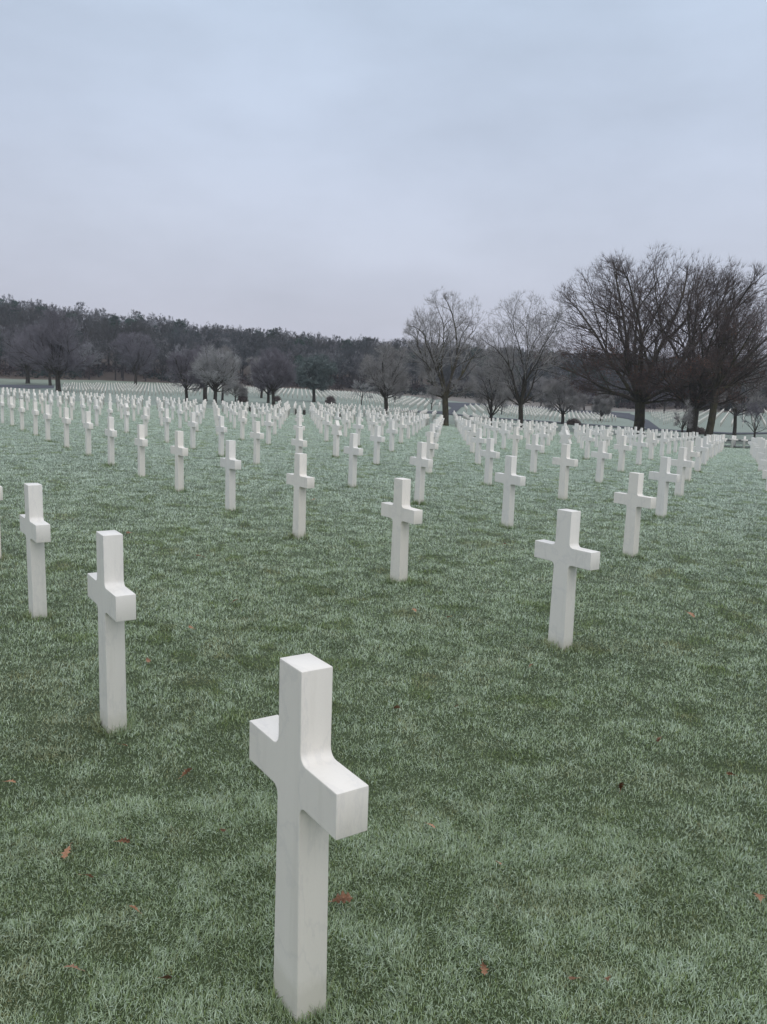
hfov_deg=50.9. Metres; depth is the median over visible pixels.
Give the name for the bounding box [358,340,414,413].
apple tree
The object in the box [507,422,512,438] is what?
grave cross
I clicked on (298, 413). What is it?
grave cross
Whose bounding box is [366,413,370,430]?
grave cross
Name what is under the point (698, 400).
oak tree
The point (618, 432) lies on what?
grave cross
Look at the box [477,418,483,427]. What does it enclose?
grave cross
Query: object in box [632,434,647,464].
grave cross
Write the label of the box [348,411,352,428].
grave cross
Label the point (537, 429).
grave cross
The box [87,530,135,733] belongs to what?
grave cross
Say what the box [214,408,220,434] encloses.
grave cross
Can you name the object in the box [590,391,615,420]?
bare tree
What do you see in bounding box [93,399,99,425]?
grave cross
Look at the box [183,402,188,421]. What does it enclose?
grave cross
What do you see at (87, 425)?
grave cross
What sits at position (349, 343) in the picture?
pine tree
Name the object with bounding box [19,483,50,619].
grave cross
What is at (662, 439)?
grave cross
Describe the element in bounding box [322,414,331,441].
grave cross
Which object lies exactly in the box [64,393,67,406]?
grave cross
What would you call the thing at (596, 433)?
grave cross
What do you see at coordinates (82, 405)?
grave cross
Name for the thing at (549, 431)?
grave cross
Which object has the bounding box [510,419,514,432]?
grave cross
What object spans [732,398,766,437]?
young tree
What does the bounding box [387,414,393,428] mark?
grave cross
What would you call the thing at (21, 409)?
grave cross
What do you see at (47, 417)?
grave cross
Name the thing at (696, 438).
grave cross
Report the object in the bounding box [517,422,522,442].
grave cross
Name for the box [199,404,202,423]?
grave cross
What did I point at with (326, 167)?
sky
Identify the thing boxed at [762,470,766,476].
grave cross
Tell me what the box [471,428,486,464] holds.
grave cross
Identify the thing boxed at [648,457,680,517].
grave cross
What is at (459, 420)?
grave cross
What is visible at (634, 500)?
grave cross
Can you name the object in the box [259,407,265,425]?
grave cross
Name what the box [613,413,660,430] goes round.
road
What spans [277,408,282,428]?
grave cross
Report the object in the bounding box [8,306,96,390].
maple tree
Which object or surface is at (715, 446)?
grave cross
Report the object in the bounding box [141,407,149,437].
grave cross
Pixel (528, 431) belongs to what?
grave cross
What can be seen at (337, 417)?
grave cross
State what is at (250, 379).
bare tree
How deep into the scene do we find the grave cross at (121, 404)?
39.58 m
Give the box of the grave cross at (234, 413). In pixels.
[231,406,237,428]
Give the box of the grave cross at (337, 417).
[334,412,340,419]
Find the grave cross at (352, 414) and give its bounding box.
[351,409,354,422]
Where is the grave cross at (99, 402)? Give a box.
[98,396,101,414]
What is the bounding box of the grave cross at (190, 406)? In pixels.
[188,401,191,416]
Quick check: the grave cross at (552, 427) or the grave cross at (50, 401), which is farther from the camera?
the grave cross at (552, 427)
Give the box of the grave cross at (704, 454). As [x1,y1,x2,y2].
[701,436,712,464]
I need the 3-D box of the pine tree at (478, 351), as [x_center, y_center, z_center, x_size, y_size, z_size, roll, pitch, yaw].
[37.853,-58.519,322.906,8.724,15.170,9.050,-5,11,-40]
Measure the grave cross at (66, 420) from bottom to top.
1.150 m
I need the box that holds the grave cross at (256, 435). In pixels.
[250,421,263,465]
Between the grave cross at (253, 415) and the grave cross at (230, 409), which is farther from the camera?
the grave cross at (230, 409)
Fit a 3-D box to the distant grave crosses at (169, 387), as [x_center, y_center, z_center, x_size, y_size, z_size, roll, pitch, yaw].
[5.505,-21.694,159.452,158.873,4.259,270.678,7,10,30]
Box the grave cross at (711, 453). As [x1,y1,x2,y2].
[709,435,718,457]
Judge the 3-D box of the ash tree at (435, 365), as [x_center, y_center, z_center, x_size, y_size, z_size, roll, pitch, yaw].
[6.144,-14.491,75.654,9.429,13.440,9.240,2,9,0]
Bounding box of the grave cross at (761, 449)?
[754,440,766,471]
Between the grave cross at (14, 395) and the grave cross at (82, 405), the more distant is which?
the grave cross at (14, 395)
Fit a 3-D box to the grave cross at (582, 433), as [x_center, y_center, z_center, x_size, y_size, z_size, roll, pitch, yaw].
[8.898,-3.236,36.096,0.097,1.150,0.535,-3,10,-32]
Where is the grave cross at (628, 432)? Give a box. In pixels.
[624,427,629,442]
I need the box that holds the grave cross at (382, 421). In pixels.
[378,415,385,435]
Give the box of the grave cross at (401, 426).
[397,417,406,442]
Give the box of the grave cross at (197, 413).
[195,405,199,431]
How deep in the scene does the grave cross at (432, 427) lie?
23.55 m
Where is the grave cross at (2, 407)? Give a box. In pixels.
[0,395,3,422]
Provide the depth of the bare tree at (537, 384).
222.84 m
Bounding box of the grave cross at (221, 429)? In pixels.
[216,416,226,456]
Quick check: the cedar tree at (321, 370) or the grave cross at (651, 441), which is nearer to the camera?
the grave cross at (651, 441)
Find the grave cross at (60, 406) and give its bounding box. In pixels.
[58,396,61,417]
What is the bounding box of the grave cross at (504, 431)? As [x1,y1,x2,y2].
[499,423,509,448]
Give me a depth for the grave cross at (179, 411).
32.51 m
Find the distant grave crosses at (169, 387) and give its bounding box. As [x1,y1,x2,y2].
[3,382,766,448]
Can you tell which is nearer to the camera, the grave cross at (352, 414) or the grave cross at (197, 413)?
the grave cross at (197, 413)
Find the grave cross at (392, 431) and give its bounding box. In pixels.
[386,421,397,451]
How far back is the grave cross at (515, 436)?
25.34 m
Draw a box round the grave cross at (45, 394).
[44,390,46,404]
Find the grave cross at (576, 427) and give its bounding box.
[573,423,578,437]
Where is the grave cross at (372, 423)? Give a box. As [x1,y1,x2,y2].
[368,415,376,435]
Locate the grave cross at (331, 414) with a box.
[329,410,333,425]
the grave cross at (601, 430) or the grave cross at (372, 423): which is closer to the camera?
the grave cross at (372, 423)
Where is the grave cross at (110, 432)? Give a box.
[105,417,116,466]
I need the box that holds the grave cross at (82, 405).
[80,398,85,422]
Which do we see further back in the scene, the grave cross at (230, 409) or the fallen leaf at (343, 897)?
the grave cross at (230, 409)
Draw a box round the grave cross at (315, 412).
[313,408,316,423]
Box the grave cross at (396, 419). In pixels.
[393,414,399,429]
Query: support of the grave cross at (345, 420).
on the ground at (298, 398)
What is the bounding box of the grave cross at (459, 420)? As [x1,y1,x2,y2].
[457,416,460,431]
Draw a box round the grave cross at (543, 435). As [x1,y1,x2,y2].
[537,426,549,453]
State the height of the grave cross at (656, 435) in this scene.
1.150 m
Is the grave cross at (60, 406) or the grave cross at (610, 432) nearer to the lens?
the grave cross at (60, 406)
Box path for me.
[449,413,766,433]
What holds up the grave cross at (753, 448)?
on the ground at (298, 398)
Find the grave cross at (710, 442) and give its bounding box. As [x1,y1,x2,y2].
[706,435,714,460]
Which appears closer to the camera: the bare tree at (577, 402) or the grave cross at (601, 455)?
the grave cross at (601, 455)
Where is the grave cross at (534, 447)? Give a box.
[525,434,543,473]
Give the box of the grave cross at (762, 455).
[757,444,766,478]
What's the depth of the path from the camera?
116.26 m
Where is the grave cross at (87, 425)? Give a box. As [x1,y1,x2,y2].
[83,411,92,455]
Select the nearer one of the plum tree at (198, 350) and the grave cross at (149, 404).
the grave cross at (149, 404)
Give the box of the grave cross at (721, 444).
[720,435,725,451]
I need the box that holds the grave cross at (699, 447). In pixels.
[693,438,708,471]
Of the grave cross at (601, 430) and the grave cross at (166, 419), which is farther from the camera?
the grave cross at (601, 430)
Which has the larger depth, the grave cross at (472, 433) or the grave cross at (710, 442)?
the grave cross at (710, 442)
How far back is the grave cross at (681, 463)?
16.38 m
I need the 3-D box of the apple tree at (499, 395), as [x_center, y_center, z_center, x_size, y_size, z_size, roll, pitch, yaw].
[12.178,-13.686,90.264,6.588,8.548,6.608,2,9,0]
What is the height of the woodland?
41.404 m
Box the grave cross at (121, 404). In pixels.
[119,399,123,418]
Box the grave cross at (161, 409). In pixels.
[158,402,164,425]
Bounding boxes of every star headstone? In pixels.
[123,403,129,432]
[331,420,342,456]
[559,430,572,443]
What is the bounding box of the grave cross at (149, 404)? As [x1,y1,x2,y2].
[148,399,150,415]
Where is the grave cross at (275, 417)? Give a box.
[271,410,278,433]
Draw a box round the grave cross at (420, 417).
[419,414,422,429]
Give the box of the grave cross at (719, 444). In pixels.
[717,435,723,452]
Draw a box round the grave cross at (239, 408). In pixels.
[237,403,241,416]
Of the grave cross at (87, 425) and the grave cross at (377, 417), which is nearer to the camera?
the grave cross at (87, 425)
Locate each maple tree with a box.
[0,323,43,383]
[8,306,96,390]
[24,337,71,384]
[109,331,159,386]
[249,345,298,405]
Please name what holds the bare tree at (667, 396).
on the ground at (298, 398)
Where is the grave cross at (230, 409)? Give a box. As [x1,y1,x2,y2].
[228,404,232,421]
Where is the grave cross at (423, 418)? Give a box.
[421,414,425,427]
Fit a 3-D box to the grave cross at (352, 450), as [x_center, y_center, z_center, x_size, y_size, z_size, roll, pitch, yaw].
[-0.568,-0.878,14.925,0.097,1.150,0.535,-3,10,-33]
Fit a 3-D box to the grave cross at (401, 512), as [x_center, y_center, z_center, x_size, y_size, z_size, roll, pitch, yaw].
[0.158,0.256,7.599,0.097,1.150,0.535,-4,11,-34]
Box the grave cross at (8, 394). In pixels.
[7,389,9,405]
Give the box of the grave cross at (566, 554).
[534,509,599,650]
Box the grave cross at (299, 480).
[286,453,314,538]
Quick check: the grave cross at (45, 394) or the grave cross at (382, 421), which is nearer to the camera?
the grave cross at (382, 421)
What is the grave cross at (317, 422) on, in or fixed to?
on the ground at (298, 398)
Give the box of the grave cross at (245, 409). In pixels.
[244,406,247,423]
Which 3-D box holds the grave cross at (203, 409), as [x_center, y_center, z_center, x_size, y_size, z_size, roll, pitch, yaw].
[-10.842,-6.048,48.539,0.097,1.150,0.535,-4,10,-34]
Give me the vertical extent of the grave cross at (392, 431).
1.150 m
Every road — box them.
[0,385,53,387]
[406,405,467,413]
[448,402,629,414]
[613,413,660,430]
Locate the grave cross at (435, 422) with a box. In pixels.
[433,419,440,443]
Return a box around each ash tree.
[401,286,497,425]
[477,290,571,425]
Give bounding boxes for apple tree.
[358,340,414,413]
[465,352,521,424]
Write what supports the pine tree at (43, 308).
on the ground at (298, 398)
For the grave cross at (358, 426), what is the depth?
27.11 m
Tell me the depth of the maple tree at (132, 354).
191.64 m
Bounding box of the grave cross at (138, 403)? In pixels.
[136,398,140,414]
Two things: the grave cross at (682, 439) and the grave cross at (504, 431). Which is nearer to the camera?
the grave cross at (504, 431)
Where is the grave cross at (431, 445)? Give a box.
[425,432,438,473]
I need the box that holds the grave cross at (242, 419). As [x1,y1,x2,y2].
[238,410,246,439]
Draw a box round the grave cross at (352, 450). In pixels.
[344,433,362,487]
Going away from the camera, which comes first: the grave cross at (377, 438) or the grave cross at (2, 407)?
the grave cross at (377, 438)
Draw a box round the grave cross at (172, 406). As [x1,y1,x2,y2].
[170,401,174,419]
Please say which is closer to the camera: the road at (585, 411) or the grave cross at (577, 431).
the grave cross at (577, 431)
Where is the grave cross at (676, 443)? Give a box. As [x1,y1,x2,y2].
[672,432,680,452]
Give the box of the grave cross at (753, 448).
[750,438,755,457]
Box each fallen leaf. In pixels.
[61,844,70,857]
[116,837,129,842]
[181,768,191,776]
[328,891,351,902]
[480,962,488,974]
[754,893,765,902]
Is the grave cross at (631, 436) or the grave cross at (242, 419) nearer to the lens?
the grave cross at (242, 419)
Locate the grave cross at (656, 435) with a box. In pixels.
[654,429,659,446]
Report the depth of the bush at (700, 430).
103.35 m
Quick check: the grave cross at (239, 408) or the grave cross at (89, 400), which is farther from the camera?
the grave cross at (239, 408)
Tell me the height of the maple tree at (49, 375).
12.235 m
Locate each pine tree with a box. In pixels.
[4,304,20,327]
[29,306,48,318]
[65,313,83,326]
[167,319,188,335]
[266,328,278,342]
[339,339,351,375]
[471,347,482,359]
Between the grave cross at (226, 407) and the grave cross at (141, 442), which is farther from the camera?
the grave cross at (226, 407)
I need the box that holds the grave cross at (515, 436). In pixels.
[509,427,522,455]
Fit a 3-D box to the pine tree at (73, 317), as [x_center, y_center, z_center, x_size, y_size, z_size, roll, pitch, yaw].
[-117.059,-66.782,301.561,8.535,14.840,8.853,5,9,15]
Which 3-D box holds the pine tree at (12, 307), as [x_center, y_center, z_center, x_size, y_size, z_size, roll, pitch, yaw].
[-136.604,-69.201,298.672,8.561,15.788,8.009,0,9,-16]
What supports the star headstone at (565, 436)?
on the ground at (298, 398)
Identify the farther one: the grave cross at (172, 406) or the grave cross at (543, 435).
the grave cross at (172, 406)
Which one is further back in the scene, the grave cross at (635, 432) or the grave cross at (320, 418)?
the grave cross at (635, 432)
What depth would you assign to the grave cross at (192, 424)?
21.84 m
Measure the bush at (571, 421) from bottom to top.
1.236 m
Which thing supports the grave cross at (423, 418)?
on the ground at (298, 398)
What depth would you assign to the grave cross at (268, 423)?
25.42 m
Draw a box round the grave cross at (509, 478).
[495,455,525,526]
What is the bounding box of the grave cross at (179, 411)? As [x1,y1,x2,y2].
[177,404,182,428]
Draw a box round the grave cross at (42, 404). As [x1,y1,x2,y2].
[40,393,43,413]
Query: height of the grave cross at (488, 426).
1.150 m
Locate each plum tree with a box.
[164,348,204,400]
[187,342,229,400]
[188,344,241,402]
[216,345,241,400]
[221,379,248,401]
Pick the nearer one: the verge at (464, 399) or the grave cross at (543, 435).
the grave cross at (543, 435)
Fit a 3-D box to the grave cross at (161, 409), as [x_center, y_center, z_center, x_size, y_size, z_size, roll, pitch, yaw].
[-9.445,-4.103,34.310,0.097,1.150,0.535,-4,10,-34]
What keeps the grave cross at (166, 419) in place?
on the ground at (298, 398)
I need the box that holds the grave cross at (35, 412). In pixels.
[32,401,38,435]
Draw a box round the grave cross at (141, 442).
[135,424,147,476]
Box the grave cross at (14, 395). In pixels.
[13,390,15,406]
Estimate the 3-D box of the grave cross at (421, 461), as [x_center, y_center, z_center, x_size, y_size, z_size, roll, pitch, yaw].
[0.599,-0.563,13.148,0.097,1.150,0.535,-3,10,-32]
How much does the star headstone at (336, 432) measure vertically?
1.155 m
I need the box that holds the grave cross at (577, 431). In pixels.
[575,425,580,442]
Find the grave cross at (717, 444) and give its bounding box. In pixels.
[716,435,721,454]
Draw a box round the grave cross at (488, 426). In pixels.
[485,421,492,437]
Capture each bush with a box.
[236,395,248,401]
[325,395,335,403]
[566,419,580,424]
[697,426,704,434]
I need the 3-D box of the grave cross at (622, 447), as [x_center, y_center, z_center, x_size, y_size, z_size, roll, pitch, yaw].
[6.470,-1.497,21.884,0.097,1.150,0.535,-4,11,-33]
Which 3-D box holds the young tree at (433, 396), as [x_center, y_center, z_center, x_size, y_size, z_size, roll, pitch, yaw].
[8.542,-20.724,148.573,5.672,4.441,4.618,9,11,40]
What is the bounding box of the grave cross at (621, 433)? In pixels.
[616,429,624,451]
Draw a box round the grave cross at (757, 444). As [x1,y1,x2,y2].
[753,437,762,461]
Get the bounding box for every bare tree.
[245,355,266,397]
[252,361,281,402]
[528,376,550,405]
[538,374,591,423]
[572,373,601,410]
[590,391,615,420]
[651,381,676,412]
[706,338,766,434]
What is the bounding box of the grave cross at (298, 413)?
[295,411,303,421]
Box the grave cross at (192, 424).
[188,412,197,449]
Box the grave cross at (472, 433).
[467,424,475,452]
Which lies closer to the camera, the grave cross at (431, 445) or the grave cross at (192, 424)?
the grave cross at (431, 445)
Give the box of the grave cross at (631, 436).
[626,429,636,445]
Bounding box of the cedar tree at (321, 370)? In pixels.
[294,353,337,401]
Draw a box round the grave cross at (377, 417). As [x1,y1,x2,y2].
[375,412,380,425]
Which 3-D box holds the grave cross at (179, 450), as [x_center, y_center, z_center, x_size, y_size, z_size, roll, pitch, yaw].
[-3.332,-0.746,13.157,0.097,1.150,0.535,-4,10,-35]
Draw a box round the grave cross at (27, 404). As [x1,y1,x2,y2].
[25,391,28,409]
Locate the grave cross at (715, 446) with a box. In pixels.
[714,435,720,455]
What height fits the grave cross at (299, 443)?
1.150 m
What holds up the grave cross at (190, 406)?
on the ground at (298, 398)
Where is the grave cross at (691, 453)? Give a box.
[685,441,699,480]
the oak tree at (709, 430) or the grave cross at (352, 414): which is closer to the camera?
the grave cross at (352, 414)
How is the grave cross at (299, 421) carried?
on the ground at (298, 398)
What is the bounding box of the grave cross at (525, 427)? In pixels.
[522,422,527,437]
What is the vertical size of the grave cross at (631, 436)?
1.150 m
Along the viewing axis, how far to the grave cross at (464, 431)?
37.80 m
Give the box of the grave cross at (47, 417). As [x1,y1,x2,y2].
[43,405,51,440]
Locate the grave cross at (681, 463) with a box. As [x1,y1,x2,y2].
[671,447,694,496]
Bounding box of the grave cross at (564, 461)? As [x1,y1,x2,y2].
[552,444,577,499]
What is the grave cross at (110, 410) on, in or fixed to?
on the ground at (298, 398)
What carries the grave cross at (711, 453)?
on the ground at (298, 398)
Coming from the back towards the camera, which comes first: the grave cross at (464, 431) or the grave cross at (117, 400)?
the grave cross at (117, 400)
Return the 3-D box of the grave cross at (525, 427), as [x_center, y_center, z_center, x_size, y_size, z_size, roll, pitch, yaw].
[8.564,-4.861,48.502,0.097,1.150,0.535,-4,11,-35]
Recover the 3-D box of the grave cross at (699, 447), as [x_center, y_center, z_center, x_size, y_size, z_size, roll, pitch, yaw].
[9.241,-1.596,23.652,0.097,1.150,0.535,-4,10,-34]
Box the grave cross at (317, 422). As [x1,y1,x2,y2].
[315,410,318,427]
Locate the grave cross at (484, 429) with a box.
[481,420,487,436]
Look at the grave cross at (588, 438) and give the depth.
27.16 m
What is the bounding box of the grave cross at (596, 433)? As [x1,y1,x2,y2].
[592,427,601,446]
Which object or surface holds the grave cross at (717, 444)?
on the ground at (298, 398)
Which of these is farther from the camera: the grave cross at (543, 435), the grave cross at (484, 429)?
the grave cross at (484, 429)
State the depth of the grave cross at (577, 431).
44.94 m
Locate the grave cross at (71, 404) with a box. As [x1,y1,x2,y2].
[69,397,73,419]
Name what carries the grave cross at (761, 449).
on the ground at (298, 398)
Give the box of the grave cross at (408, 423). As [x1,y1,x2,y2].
[404,416,412,438]
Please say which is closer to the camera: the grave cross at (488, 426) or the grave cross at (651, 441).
the grave cross at (651, 441)
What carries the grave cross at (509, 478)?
on the ground at (298, 398)
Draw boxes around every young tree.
[351,379,372,404]
[391,388,402,401]
[417,392,441,409]
[497,395,508,414]
[672,399,693,432]
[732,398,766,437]
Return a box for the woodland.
[0,294,766,410]
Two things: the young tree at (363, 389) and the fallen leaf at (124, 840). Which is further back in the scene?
the young tree at (363, 389)
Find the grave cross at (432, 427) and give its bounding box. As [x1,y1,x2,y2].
[425,423,438,456]
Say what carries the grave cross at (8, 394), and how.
on the ground at (298, 398)
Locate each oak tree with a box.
[530,242,763,434]
[609,253,766,439]
[684,289,766,435]
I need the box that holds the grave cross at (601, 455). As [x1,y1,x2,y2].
[591,441,611,483]
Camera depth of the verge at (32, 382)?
219.09 m
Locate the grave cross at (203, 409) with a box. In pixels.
[202,402,205,418]
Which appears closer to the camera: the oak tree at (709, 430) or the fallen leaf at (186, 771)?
the fallen leaf at (186, 771)
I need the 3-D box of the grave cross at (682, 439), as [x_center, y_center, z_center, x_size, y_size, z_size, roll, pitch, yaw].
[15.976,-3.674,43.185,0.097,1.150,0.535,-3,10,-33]
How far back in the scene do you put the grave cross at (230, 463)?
11.33 m
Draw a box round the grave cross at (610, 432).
[608,427,612,445]
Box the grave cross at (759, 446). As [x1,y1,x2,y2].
[754,438,764,463]
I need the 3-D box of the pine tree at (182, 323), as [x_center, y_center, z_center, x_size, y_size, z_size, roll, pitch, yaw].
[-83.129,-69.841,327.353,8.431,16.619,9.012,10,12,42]
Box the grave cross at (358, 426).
[353,417,363,444]
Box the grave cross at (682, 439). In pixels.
[678,433,686,446]
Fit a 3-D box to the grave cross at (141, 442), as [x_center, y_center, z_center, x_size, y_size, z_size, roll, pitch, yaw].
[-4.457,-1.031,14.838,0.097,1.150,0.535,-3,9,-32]
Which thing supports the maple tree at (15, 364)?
on the ground at (298, 398)
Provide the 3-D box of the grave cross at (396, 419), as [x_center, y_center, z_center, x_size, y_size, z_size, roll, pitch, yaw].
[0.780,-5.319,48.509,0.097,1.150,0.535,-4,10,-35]
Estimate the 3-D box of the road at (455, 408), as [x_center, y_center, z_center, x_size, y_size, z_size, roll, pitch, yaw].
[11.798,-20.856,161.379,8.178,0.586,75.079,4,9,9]
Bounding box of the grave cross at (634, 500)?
[614,472,655,557]
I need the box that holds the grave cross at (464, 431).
[461,420,466,440]
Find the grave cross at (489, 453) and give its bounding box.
[480,438,499,485]
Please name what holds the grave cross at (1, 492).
on the ground at (298, 398)
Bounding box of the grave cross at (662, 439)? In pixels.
[657,432,668,456]
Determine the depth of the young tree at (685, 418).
78.08 m
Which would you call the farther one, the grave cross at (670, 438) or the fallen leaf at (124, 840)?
the grave cross at (670, 438)
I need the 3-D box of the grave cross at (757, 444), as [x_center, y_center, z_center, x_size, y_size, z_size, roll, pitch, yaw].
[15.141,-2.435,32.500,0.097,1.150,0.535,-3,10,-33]
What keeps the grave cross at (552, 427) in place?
on the ground at (298, 398)
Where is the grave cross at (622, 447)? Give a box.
[614,435,631,471]
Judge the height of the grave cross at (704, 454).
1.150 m
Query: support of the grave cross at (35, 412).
on the ground at (298, 398)
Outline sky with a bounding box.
[0,0,766,377]
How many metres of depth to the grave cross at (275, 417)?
32.45 m
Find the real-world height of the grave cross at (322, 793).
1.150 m
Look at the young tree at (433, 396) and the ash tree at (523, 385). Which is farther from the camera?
the young tree at (433, 396)
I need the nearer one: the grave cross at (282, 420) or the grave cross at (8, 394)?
the grave cross at (282, 420)
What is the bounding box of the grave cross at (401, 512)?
[381,478,422,582]
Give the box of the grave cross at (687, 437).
[684,432,690,446]
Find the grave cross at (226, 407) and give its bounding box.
[224,402,228,416]
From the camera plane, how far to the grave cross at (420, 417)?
52.01 m
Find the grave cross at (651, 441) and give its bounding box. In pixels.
[645,432,658,459]
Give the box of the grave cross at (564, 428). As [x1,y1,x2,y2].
[559,426,569,445]
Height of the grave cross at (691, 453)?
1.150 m
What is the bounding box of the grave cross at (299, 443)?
[291,427,306,452]
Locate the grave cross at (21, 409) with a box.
[18,399,24,430]
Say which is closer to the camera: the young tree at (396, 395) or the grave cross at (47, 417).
the grave cross at (47, 417)
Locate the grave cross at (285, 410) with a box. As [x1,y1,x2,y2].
[284,406,287,420]
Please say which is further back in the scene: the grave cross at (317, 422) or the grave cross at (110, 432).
the grave cross at (317, 422)
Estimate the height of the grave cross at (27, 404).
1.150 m
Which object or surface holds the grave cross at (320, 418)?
on the ground at (298, 398)
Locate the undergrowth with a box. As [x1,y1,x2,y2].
[0,360,766,410]
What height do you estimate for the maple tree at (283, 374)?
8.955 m
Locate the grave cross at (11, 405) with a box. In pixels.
[8,397,14,425]
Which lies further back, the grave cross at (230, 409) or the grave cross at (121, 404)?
the grave cross at (230, 409)
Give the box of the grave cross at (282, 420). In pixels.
[281,407,284,424]
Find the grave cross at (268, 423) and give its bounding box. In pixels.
[264,413,273,444]
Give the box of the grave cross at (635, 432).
[633,427,638,441]
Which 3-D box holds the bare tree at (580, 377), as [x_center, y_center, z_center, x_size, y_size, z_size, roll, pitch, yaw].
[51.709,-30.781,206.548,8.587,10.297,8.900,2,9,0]
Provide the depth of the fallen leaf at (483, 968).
2.52 m
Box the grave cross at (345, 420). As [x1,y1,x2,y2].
[341,413,349,436]
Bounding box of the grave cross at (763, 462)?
[760,460,766,490]
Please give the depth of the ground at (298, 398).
4.23 m
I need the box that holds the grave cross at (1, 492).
[0,486,2,559]
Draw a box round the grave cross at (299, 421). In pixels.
[293,417,304,429]
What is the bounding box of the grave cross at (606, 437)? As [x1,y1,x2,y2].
[600,429,612,452]
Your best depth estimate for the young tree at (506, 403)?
146.97 m
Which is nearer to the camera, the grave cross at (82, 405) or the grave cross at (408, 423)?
the grave cross at (82, 405)
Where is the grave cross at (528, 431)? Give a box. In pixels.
[523,423,533,443]
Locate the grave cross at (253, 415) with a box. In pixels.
[250,408,257,430]
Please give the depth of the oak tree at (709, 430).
77.38 m
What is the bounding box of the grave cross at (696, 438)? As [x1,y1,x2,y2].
[695,432,700,445]
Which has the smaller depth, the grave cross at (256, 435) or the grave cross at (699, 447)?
the grave cross at (256, 435)
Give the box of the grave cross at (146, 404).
[144,401,149,423]
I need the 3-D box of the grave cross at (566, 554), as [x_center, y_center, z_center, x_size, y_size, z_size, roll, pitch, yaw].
[1.310,0.555,5.858,0.097,1.150,0.535,-4,10,-35]
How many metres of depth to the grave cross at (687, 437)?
46.68 m
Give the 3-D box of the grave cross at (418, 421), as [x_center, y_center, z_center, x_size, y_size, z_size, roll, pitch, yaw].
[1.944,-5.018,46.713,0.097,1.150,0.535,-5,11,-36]
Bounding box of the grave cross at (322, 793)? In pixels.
[249,653,368,1022]
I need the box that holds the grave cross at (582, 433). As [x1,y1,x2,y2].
[578,427,585,448]
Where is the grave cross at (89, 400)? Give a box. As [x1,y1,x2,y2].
[88,395,91,410]
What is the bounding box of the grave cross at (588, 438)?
[581,429,594,458]
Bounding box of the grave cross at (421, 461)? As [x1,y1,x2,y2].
[409,442,432,504]
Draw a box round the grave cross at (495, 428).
[491,422,500,443]
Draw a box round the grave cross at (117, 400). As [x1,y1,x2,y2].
[116,396,119,410]
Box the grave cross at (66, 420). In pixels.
[62,407,70,447]
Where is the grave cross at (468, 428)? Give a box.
[464,420,470,445]
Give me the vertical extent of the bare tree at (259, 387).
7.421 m
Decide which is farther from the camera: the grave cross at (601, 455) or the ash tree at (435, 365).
the ash tree at (435, 365)
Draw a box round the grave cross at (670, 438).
[665,432,675,453]
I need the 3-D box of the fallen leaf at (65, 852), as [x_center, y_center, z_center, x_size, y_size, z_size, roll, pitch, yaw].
[-1.185,1.268,3.023,0.042,0.008,0.072,-12,32,13]
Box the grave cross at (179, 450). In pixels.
[170,431,187,491]
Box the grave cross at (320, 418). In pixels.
[317,411,324,433]
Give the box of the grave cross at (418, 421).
[415,415,420,432]
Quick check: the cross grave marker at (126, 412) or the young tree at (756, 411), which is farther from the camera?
the young tree at (756, 411)
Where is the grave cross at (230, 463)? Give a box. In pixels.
[220,440,240,511]
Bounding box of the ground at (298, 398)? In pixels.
[0,332,766,1023]
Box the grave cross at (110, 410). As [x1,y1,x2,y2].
[107,402,112,416]
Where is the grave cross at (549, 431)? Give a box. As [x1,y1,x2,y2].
[546,424,553,445]
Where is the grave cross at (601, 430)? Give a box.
[599,425,603,440]
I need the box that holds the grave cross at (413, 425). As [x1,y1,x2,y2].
[411,416,416,435]
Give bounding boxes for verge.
[0,379,219,385]
[352,389,684,411]
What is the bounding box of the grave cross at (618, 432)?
[615,427,620,444]
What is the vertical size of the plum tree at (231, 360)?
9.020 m
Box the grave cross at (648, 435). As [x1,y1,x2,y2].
[646,430,650,447]
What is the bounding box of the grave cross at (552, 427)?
[550,423,555,440]
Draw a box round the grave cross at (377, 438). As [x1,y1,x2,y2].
[370,426,384,464]
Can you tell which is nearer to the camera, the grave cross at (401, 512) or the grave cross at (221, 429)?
the grave cross at (401, 512)
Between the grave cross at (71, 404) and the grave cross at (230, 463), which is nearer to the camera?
the grave cross at (230, 463)
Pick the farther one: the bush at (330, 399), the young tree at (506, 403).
the young tree at (506, 403)
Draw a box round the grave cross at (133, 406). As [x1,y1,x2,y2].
[131,399,135,420]
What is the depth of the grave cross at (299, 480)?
9.56 m
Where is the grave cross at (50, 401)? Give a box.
[48,395,52,415]
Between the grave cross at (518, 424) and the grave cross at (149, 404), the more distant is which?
the grave cross at (149, 404)
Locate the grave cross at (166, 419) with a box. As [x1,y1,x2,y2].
[162,409,170,442]
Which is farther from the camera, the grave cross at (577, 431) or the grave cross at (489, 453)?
the grave cross at (577, 431)
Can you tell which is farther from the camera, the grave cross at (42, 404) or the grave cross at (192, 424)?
the grave cross at (42, 404)
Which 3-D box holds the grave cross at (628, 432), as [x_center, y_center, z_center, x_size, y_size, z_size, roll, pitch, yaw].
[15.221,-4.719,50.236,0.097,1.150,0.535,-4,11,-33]
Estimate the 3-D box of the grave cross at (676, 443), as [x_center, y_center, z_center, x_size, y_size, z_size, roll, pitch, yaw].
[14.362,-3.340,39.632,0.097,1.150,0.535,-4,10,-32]
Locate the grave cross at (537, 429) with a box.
[533,423,540,433]

